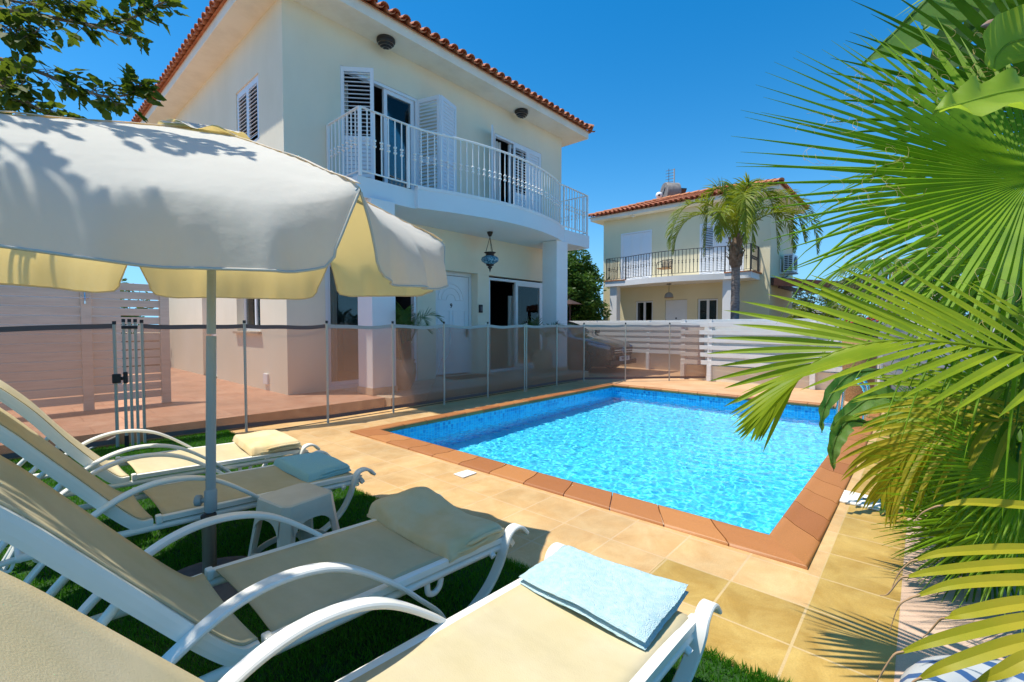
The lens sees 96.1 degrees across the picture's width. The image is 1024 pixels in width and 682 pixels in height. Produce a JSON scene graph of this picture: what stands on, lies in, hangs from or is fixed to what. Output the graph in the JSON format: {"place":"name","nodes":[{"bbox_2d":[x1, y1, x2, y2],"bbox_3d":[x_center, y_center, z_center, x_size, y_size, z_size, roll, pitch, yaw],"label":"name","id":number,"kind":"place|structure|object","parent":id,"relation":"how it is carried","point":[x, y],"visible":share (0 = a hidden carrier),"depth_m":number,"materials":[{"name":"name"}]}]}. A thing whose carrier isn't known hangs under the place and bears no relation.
{"place":"outdoors","nodes":[
{"label":"outdoors","id":0,"kind":"place"},
{"bbox_2d":[0,285,122,391],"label":"wall","id":1,"kind":"structure","parent":0,"point":[53,342],"depth_m":7.07,"materials":[{"name":"grey wood"}]},
{"bbox_2d":[0,367,384,459],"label":"patio","id":2,"kind":"structure","parent":0,"point":[184,408],"depth_m":5.88,"materials":[{"name":"tile"}]},
{"bbox_2d":[0,283,170,410],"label":"slatted screen","id":3,"kind":"object","parent":2,"relation":"on","point":[87,364],"visible":0.81,"depth_m":5.61,"materials":[{"name":"white wood"}]},
{"bbox_2d":[81,292,88,303],"bbox_3d":[-5.181,-0.532,5.588,0.043,0.161,0.070,2,3,42],"label":"wall tap","id":4,"kind":"object","parent":3,"relation":"attached to","point":[85,301],"depth_m":5.59,"materials":[{"name":"silver metal"}]},
{"bbox_2d":[120,278,152,333],"bbox_3d":[-10.414,-0.703,10.973,2.481,2.858,2.898,2,3,42],"label":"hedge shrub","id":5,"kind":"object","parent":2,"relation":"on","point":[124,279],"visible":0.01,"depth_m":11.36,"materials":[{"name":"green plant"}]},
{"bbox_2d":[121,333,159,366],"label":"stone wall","id":6,"kind":"structure","parent":2,"relation":"on","point":[146,349],"depth_m":11.33,"materials":[{"name":"beige stone"}]},
{"bbox_2d":[0,429,792,681],"bbox_3d":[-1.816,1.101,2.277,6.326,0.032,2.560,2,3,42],"label":"artificial turf","id":7,"kind":"structure","parent":0,"point":[759,673],"depth_m":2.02,"materials":[{"name":"green plant"}]},
{"bbox_2d":[0,0,189,122],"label":"oak tree","id":8,"kind":"object","parent":7,"relation":"on","point":[24,39],"visible":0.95,"depth_m":2.03,"materials":[{"name":"green plant"}]},
{"bbox_2d":[0,380,320,560],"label":"sun lounger","id":9,"kind":"object","parent":7,"relation":"on","point":[88,459],"visible":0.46,"depth_m":2.68,"materials":[{"name":"beige fabric"}]},
{"bbox_2d":[232,430,301,455],"bbox_3d":[-1.794,0.722,3.345,0.328,0.059,0.571,-2,3,-45],"label":"towel","id":10,"kind":"object","parent":9,"relation":"on","point":[262,442],"visible":1,"depth_m":3.23,"materials":[{"name":"beige fabric"}]},
{"bbox_2d":[0,408,375,583],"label":"sun lounger","id":11,"kind":"object","parent":7,"relation":"on","point":[171,498],"visible":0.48,"depth_m":2.10,"materials":[{"name":"beige fabric"}]},
{"bbox_2d":[272,451,350,481],"bbox_3d":[-1.218,0.751,2.813,0.488,0.056,0.282,2,3,42],"label":"towel","id":12,"kind":"object","parent":11,"relation":"on","point":[311,467],"visible":1,"depth_m":2.73,"materials":[{"name":"blue fabric"}]},
{"bbox_2d":[172,512,247,614],"bbox_3d":[-1.370,0.950,2.086,0.480,0.342,0.480,2,3,42],"label":"umbrella base","id":13,"kind":"object","parent":7,"relation":"on","point":[225,591],"visible":0.32,"depth_m":2.06,"materials":[{"name":"black plastic"}]},
{"bbox_2d":[0,110,448,512],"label":"patio umbrella","id":14,"kind":"object","parent":13,"relation":"on","point":[184,209],"visible":1,"depth_m":1.41,"materials":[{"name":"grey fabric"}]},
{"bbox_2d":[0,455,528,681],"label":"sun lounger","id":15,"kind":"object","parent":7,"relation":"on","point":[279,588],"visible":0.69,"depth_m":1.32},
{"bbox_2d":[367,486,503,562],"bbox_3d":[-0.340,0.763,2.018,0.604,0.087,0.341,2,3,42],"label":"towel","id":16,"kind":"object","parent":15,"relation":"on","point":[428,519],"visible":0.99,"depth_m":1.95,"materials":[{"name":"beige fabric"}]},
{"bbox_2d":[248,483,339,556],"bbox_3d":[-1.011,0.920,2.160,0.356,0.414,0.356,1,2,34],"label":"plastic stool","id":17,"kind":"object","parent":7,"relation":"on","point":[304,503],"visible":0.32,"depth_m":2.10,"materials":[{"name":"white plastic"}]},
{"bbox_2d":[0,542,721,681],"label":"sun lounger","id":18,"kind":"object","parent":7,"relation":"on","point":[515,631],"visible":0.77,"depth_m":1.16,"materials":[{"name":"beige fabric"}]},
{"bbox_2d":[518,545,688,649],"bbox_3d":[0.294,0.802,1.508,0.471,0.056,0.345,2,3,42],"label":"towel","id":19,"kind":"object","parent":18,"relation":"on","point":[637,608],"visible":1,"depth_m":1.45,"materials":[{"name":"fabric"}]},
{"bbox_2d":[342,371,588,406],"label":"porch floor","id":20,"kind":"structure","parent":0,"point":[417,391],"depth_m":7.03,"materials":[{"name":"tile"}]},
{"bbox_2d":[395,303,442,389],"bbox_3d":[-1.728,0.064,7.557,1.147,1.438,1.074,2,3,42],"label":"potted palm","id":21,"kind":"object","parent":20,"relation":"on","point":[403,382],"visible":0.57,"depth_m":7.34,"materials":[{"name":"plant"}]},
{"bbox_2d":[519,317,560,325],"bbox_3d":[0.721,0.056,10.293,1.187,1.267,0.978,2,3,42],"label":"potted palm","id":22,"kind":"object","parent":20,"relation":"on","point":[533,323],"visible":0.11,"depth_m":10.33,"materials":[{"name":"plant"}]},
{"bbox_2d":[125,332,838,372],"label":"ground","id":23,"kind":"structure","parent":0,"point":[717,365],"depth_m":48.33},
{"bbox_2d":[130,0,594,395],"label":"villa","id":24,"kind":"object","parent":23,"relation":"on","point":[424,128],"visible":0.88,"depth_m":8.35,"materials":[{"name":"beige paint"}]},
{"bbox_2d":[211,334,216,375],"bbox_3d":[-6.056,-0.295,9.507,0.880,2.040,0.040,2,3,42],"label":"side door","id":25,"kind":"structure","parent":24,"relation":"in","point":[211,334],"depth_m":9.60,"materials":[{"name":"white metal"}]},
{"bbox_2d":[237,75,258,141],"bbox_3d":[-4.411,-3.782,7.753,1.028,1.050,0.050,2,3,42],"label":"window frame","id":26,"kind":"structure","parent":24,"relation":"in","point":[257,75],"depth_m":7.82,"materials":[{"name":"white metal"}]},
{"bbox_2d":[244,299,260,330],"bbox_3d":[-4.446,-0.725,8.022,1.098,1.098,0.050,2,3,42],"label":"window","id":27,"kind":"structure","parent":24,"relation":"in","point":[251,306],"depth_m":8.18,"materials":[{"name":"white metal"}]},
{"bbox_2d":[263,373,268,384],"bbox_3d":[-3.966,0.611,7.425,0.170,0.170,0.029,2,3,42],"label":"outdoor socket","id":28,"kind":"object","parent":24,"relation":"attached to","point":[265,378],"visible":1,"depth_m":7.40,"materials":[{"name":"white plastic"}]},
{"bbox_2d":[325,265,416,389],"bbox_3d":[-2.506,-0.291,8.110,0.321,2.110,1.778,2,3,42],"label":"sliding door","id":29,"kind":"structure","parent":24,"relation":"in","point":[330,286],"depth_m":7.71,"materials":[{"name":"white metal"}]},
{"bbox_2d":[340,65,416,189],"bbox_3d":[-2.384,-3.464,8.127,0.336,2.008,1.528,2,3,42],"label":"balcony door","id":30,"kind":"structure","parent":24,"relation":"in","point":[400,106],"depth_m":8.29,"materials":[{"name":"white metal"}]},
{"bbox_2d":[376,34,394,49],"bbox_3d":[-2.127,-5.003,7.771,0.310,0.168,0.310,2,3,42],"label":"bulkhead lamp","id":31,"kind":"object","parent":24,"relation":"attached to","point":[385,41],"visible":1,"depth_m":7.68,"materials":[{"name":"black plastic"}]},
{"bbox_2d":[436,275,467,368],"bbox_3d":[-1.275,-0.332,9.557,0.051,2.030,0.980,2,3,42],"label":"front door","id":32,"kind":"structure","parent":24,"relation":"in","point":[452,300],"depth_m":9.55,"materials":[{"name":"white wood"}]},
{"bbox_2d":[479,305,482,312],"bbox_3d":[-0.663,-0.692,9.851,0.054,0.170,0.090,2,3,42],"label":"key safe","id":33,"kind":"object","parent":24,"relation":"attached to","point":[480,308],"visible":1,"depth_m":9.82,"materials":[{"name":"black plastic"}]},
{"bbox_2d":[481,231,498,270],"bbox_3d":[-0.444,-1.793,9.289,0.364,0.809,0.364,2,3,42],"label":"hanging lantern","id":34,"kind":"object","parent":24,"relation":"hanging from","point":[489,259],"visible":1,"depth_m":9.22,"materials":[{"name":"blue glass"}]},
{"bbox_2d":[489,277,541,325],"bbox_3d":[0.027,-0.378,10.914,0.289,2.092,1.939,2,3,42],"label":"sliding door","id":35,"kind":"structure","parent":24,"relation":"in","point":[525,303],"depth_m":11.02,"materials":[{"name":"white metal"}]},
{"bbox_2d":[495,133,540,212],"bbox_3d":[0.095,-3.565,10.791,0.183,2.028,1.668,2,3,42],"label":"balcony door","id":36,"kind":"structure","parent":24,"relation":"in","point":[510,143],"depth_m":10.60,"materials":[{"name":"white wood"}]},
{"bbox_2d":[515,108,527,118],"bbox_3d":[0.210,-5.092,10.362,0.310,0.168,0.310,2,3,42],"label":"bulkhead lamp","id":37,"kind":"object","parent":24,"relation":"attached to","point":[522,113],"visible":1,"depth_m":10.26,"materials":[{"name":"black plastic"}]},
{"bbox_2d":[568,252,609,320],"bbox_3d":[1.808,-1.943,21.330,5.366,5.036,4.682,2,3,42],"label":"garden tree","id":38,"kind":"object","parent":23,"relation":"on","point":[601,281],"depth_m":20.43,"materials":[{"name":"green plant"}]},
{"bbox_2d":[567,249,611,320],"bbox_3d":[2.318,-1.522,17.945,2.928,4.425,3.578,0,2,1],"label":"garden tree","id":39,"kind":"object","parent":23,"relation":"on","point":[583,276],"visible":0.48,"depth_m":17.06,"materials":[{"name":"green plant"}]},
{"bbox_2d":[588,177,809,320],"bbox_3d":[7.710,-2.996,20.070,7.977,7.216,5.959,2,3,42],"label":"neighbour villa","id":40,"kind":"object","parent":23,"relation":"on","point":[636,248],"visible":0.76,"depth_m":18.71,"materials":[{"name":"yellow paint"}]},
{"bbox_2d":[636,301,652,319],"bbox_3d":[5.767,-1.055,20.000,0.780,1.340,0.050,2,3,42],"label":"window","id":41,"kind":"structure","parent":40,"relation":"in","point":[644,312],"depth_m":19.98,"materials":[{"name":"white metal"}]},
{"bbox_2d":[656,259,672,276],"bbox_3d":[6.179,-2.924,18.595,0.547,0.804,0.584,2,3,42],"label":"balcony chair","id":42,"kind":"object","parent":40,"relation":"on","point":[667,266],"visible":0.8,"depth_m":18.66,"materials":[{"name":"wicker"}]},
{"bbox_2d":[664,283,672,297],"bbox_3d":[6.271,-2.002,18.399,0.339,0.573,0.344,2,3,42],"label":"pendant lamp","id":43,"kind":"object","parent":40,"relation":"hanging from","point":[668,294],"visible":1,"depth_m":18.29,"materials":[{"name":"black metal"}]},
{"bbox_2d":[656,182,686,197],"bbox_3d":[7.487,-6.743,22.193,1.513,1.560,1.498,0,2,-7],"label":"solar water heater","id":44,"kind":"object","parent":40,"relation":"on","point":[669,188],"visible":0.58,"depth_m":21.56,"materials":[{"name":"grey"}]},
{"bbox_2d":[666,168,674,182],"bbox_3d":[7.675,-7.269,22.372,0.450,2.200,0.056,1,2,37],"label":"tv antenna","id":45,"kind":"object","parent":44,"relation":"attached to","point":[671,175],"visible":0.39,"depth_m":22.27,"materials":[{"name":"beige"}]},
{"bbox_2d":[698,299,717,319],"bbox_3d":[7.760,-0.994,18.225,0.760,1.340,0.050,2,3,42],"label":"window","id":46,"kind":"structure","parent":40,"relation":"in","point":[708,300],"depth_m":18.20,"materials":[{"name":"black glass"}]},
{"bbox_2d":[780,253,797,277],"bbox_3d":[10.849,-2.890,17.980,0.489,0.892,1.122,2,3,42],"label":"air conditioner","id":47,"kind":"object","parent":40,"relation":"attached to","point":[790,260],"visible":0.83,"depth_m":17.58,"materials":[{"name":"white metal"}]},
{"bbox_2d":[665,171,823,318],"bbox_3d":[7.101,-2.190,14.510,4.082,5.993,4.010,2,3,42],"label":"queen palm","id":48,"kind":"object","parent":23,"relation":"on","point":[734,213],"visible":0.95,"depth_m":14.19,"materials":[{"name":"green plant"}]},
{"bbox_2d":[792,287,819,308],"bbox_3d":[20.512,-2.689,36.126,6.233,5.716,6.045,2,3,42],"label":"olive tree","id":49,"kind":"object","parent":23,"relation":"on","point":[806,299],"visible":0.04,"depth_m":35.98,"materials":[{"name":"green plant"}]},
{"bbox_2d":[786,287,876,318],"bbox_3d":[9.891,-0.384,14.641,2.410,2.624,2.679,0,2,-12],"label":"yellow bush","id":50,"kind":"object","parent":23,"relation":"on","point":[825,301],"visible":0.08,"depth_m":14.57,"materials":[{"name":"green plant"}]},
{"bbox_2d":[771,277,972,296],"bbox_3d":[12.785,-0.814,16.322,5.680,3.110,3.790,2,3,42],"label":"carport","id":51,"kind":"object","parent":23,"relation":"on","point":[781,284],"visible":0.16,"depth_m":16.46,"materials":[{"name":"brown wood"}]},
{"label":"planting bed","id":52,"kind":"structure","parent":23,"relation":"on","visible":0},
{"bbox_2d":[706,318,1012,389],"bbox_3d":[8.039,0.320,6.355,10.436,1.325,0.106,2,3,43],"label":"boundary fence","id":53,"kind":"object","parent":52,"relation":"on","point":[722,328],"visible":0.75,"depth_m":9.27,"materials":[{"name":"white paint"}]},
{"bbox_2d":[707,247,1023,681],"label":"fan palm","id":54,"kind":"object","parent":52,"relation":"on","point":[766,409],"visible":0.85,"depth_m":1.57,"materials":[{"name":"green plant"}]},
{"bbox_2d":[733,0,1023,538],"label":"fan palm","id":55,"kind":"object","parent":52,"relation":"on","point":[967,205],"visible":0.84,"depth_m":1.84,"materials":[{"name":"green plant"}]},
{"bbox_2d":[862,0,1023,138],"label":"paddle plant","id":56,"kind":"object","parent":52,"relation":"on","point":[1002,37],"visible":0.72,"depth_m":1.86,"materials":[{"name":"green plant"}]},
{"bbox_2d":[890,389,1021,461],"bbox_3d":[3.654,0.535,3.329,2.061,1.168,1.993,0,2,-3],"label":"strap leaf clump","id":57,"kind":"object","parent":52,"relation":"on","point":[1019,436],"visible":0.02,"depth_m":3.37,"materials":[{"name":"green plant"}]},
{"bbox_2d":[0,0,1018,324],"label":"sky","id":58,"kind":"structure","parent":0,"point":[662,85],"materials":[{"name":"blue"}]},
{"bbox_2d":[567,298,580,320],"bbox_3d":[1.944,-0.355,15.478,0.776,2.150,0.776,1,2,19],"label":"brown parasol","id":59,"kind":"object","parent":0,"point":[570,302],"visible":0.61,"depth_m":15.43,"materials":[{"name":"brown fabric"}]},
{"bbox_2d":[407,392,833,534],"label":"pool water","id":60,"kind":"structure","parent":0,"point":[698,458],"depth_m":4.88,"materials":[{"name":"blue liquid"}]},
{"bbox_2d":[232,374,1023,681],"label":"pool deck","id":61,"kind":"structure","parent":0,"point":[828,615],"depth_m":2.35,"materials":[{"name":"beige tile"}]},
{"bbox_2d":[0,319,705,458],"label":"pool fence","id":62,"kind":"object","parent":61,"relation":"on","point":[487,359],"visible":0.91,"depth_m":7.22,"materials":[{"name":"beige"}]},
{"bbox_2d":[274,381,574,429],"bbox_3d":[-0.690,0.939,7.551,0.030,0.002,6.300,2,3,42],"label":"drain channel","id":63,"kind":"object","parent":61,"relation":"on","point":[407,408],"visible":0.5,"depth_m":6.54,"materials":[{"name":"beige plastic"}]},
{"bbox_2d":[454,470,476,477],"bbox_3d":[-0.377,1.067,3.704,0.120,0.009,0.150,2,3,42],"label":"skimmer lid","id":64,"kind":"object","parent":61,"relation":"on","point":[465,473],"visible":1,"depth_m":3.70,"materials":[{"name":"white plastic"}]},
{"bbox_2d":[391,387,835,436],"bbox_3d":[1.723,1.504,5.857,3.970,0.954,5.305,2,3,42],"label":"pool basin","id":65,"kind":"object","parent":61,"relation":"in","point":[406,432],"visible":0.09,"depth_m":7.15,"materials":[{"name":"tile"}]},
{"bbox_2d":[680,319,707,378],"bbox_3d":[4.007,0.192,10.098,0.603,1.325,0.110,2,3,42],"label":"boundary fence","id":66,"kind":"object","parent":61,"relation":"on","point":[694,346],"visible":0.98,"depth_m":10.10,"materials":[{"name":"white paint"}]},
{"bbox_2d":[685,364,971,391],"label":"garden wall","id":67,"kind":"structure","parent":61,"relation":"on","point":[701,370],"depth_m":9.51,"materials":[{"name":"beige paint"}]},
{"bbox_2d":[842,336,877,401],"bbox_3d":[5.441,0.439,7.225,0.460,1.029,0.460,2,3,42],"label":"wicker planter","id":68,"kind":"object","parent":61,"relation":"on","point":[850,394],"visible":0.19,"depth_m":7.10,"materials":[{"name":"brown wicker"}]},
{"bbox_2d":[841,318,882,335],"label":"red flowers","id":69,"kind":"object","parent":68,"relation":"in","point":[863,326],"visible":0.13,"depth_m":7.12,"materials":[{"name":"red plant"}]},
{"bbox_2d":[818,368,908,514],"bbox_3d":[2.650,0.638,3.218,1.420,0.918,0.394,-1,2,-30],"label":"young paddle plant","id":70,"kind":"object","parent":61,"relation":"on","point":[844,423],"visible":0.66,"depth_m":3.09,"materials":[{"name":"green plant"}]},
{"bbox_2d":[877,258,886,381],"bbox_3d":[6.073,-0.209,7.574,0.160,2.300,0.160,2,3,42],"label":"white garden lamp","id":71,"kind":"object","parent":61,"relation":"on","point":[882,282],"visible":0.28,"depth_m":7.55,"materials":[{"name":"metal"}]},
{"bbox_2d":[811,258,961,387],"bbox_3d":[6.585,-0.235,7.980,2.426,2.323,2.423,2,3,42],"label":"fan palm","id":72,"kind":"object","parent":61,"relation":"on","point":[862,265],"visible":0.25,"depth_m":7.91,"materials":[{"name":"green plant"}]},
{"bbox_2d":[854,375,1022,454],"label":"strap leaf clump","id":73,"kind":"object","parent":61,"relation":"on","point":[960,396],"visible":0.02,"depth_m":3.83,"materials":[{"name":"green plant"}]},
{"bbox_2d":[857,331,1023,632],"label":"fan palm","id":74,"kind":"object","parent":61,"relation":"on","point":[946,526],"visible":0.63,"depth_m":1.92,"materials":[{"name":"green plant"}]},
{"bbox_2d":[899,655,1023,681],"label":"swim ring","id":75,"kind":"object","parent":61,"relation":"on","point":[920,667],"visible":0.53,"depth_m":1.36,"materials":[{"name":"plastic"}]},
{"bbox_2d":[586,367,679,380],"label":"driveway","id":76,"kind":"structure","parent":0,"point":[608,372],"depth_m":11.99,"materials":[{"name":"beige concrete"}]},
{"bbox_2d":[567,321,635,370],"bbox_3d":[1.335,0.057,13.448,4.329,1.431,2.160,2,3,42],"label":"parked car","id":77,"kind":"object","parent":76,"relation":"on","point":[604,351],"visible":0.39,"depth_m":11.80,"materials":[{"name":"black paint"}]},
{"bbox_2d":[571,320,680,369],"bbox_3d":[1.079,0.035,15.287,9.280,1.385,0.106,2,3,42],"label":"boundary fence","id":78,"kind":"object","parent":76,"relation":"on","point":[647,340],"visible":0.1,"depth_m":12.83,"materials":[{"name":"white paint"}]},
{"bbox_2d":[618,352,680,370],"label":"garden wall","id":79,"kind":"structure","parent":76,"relation":"on","point":[659,361],"depth_m":12.76,"materials":[{"name":"beige paint"}]},
{"bbox_2d":[839,490,885,511],"bbox_3d":[2.393,1.083,3.137,0.250,0.015,0.290,2,3,42],"label":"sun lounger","id":80,"kind":"object","parent":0,"point":[851,499],"visible":0.57,"depth_m":3.12,"materials":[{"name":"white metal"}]},
{"bbox_2d":[854,350,965,391],"bbox_3d":[5.597,0.557,6.172,1.813,0.944,1.493,0,2,3],"label":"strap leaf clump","id":81,"kind":"object","parent":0,"point":[908,386],"visible":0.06,"depth_m":6.36,"materials":[{"name":"green plant"}]},
{"bbox_2d":[902,274,969,315],"bbox_3d":[15.036,-0.911,15.513,3.480,3.365,3.344,2,3,42],"label":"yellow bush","id":82,"kind":"object","parent":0,"point":[938,300],"depth_m":15.23,"materials":[{"name":"green plant"}]},
{"bbox_2d":[916,335,1011,391],"bbox_3d":[5.829,0.273,5.279,2.654,1.584,2.423,2,3,42],"label":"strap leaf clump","id":83,"kind":"object","parent":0,"point":[960,361],"visible":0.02,"depth_m":5.39,"materials":[{"name":"green plant"}]},
{"label":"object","id":84,"kind":"structure","parent":0,"visible":0},
{"bbox_2d":[350,383,880,569],"bbox_3d":[1.715,0.995,5.843,4.375,0.064,5.710,2,3,42],"label":"pool coping","id":85,"kind":"object","parent":84,"relation":"on","point":[794,537],"visible":0.72,"depth_m":3.21,"materials":[{"name":"ceramic"}]},
{"bbox_2d":[836,377,869,423],"bbox_3d":[4.267,0.977,5.778,0.326,1.053,0.488,2,3,42],"label":"pool handrail","id":86,"kind":"object","parent":85,"relation":"on","point":[842,399],"visible":0.26,"depth_m":5.69,"materials":[{"name":"silver metal"}]}
]}

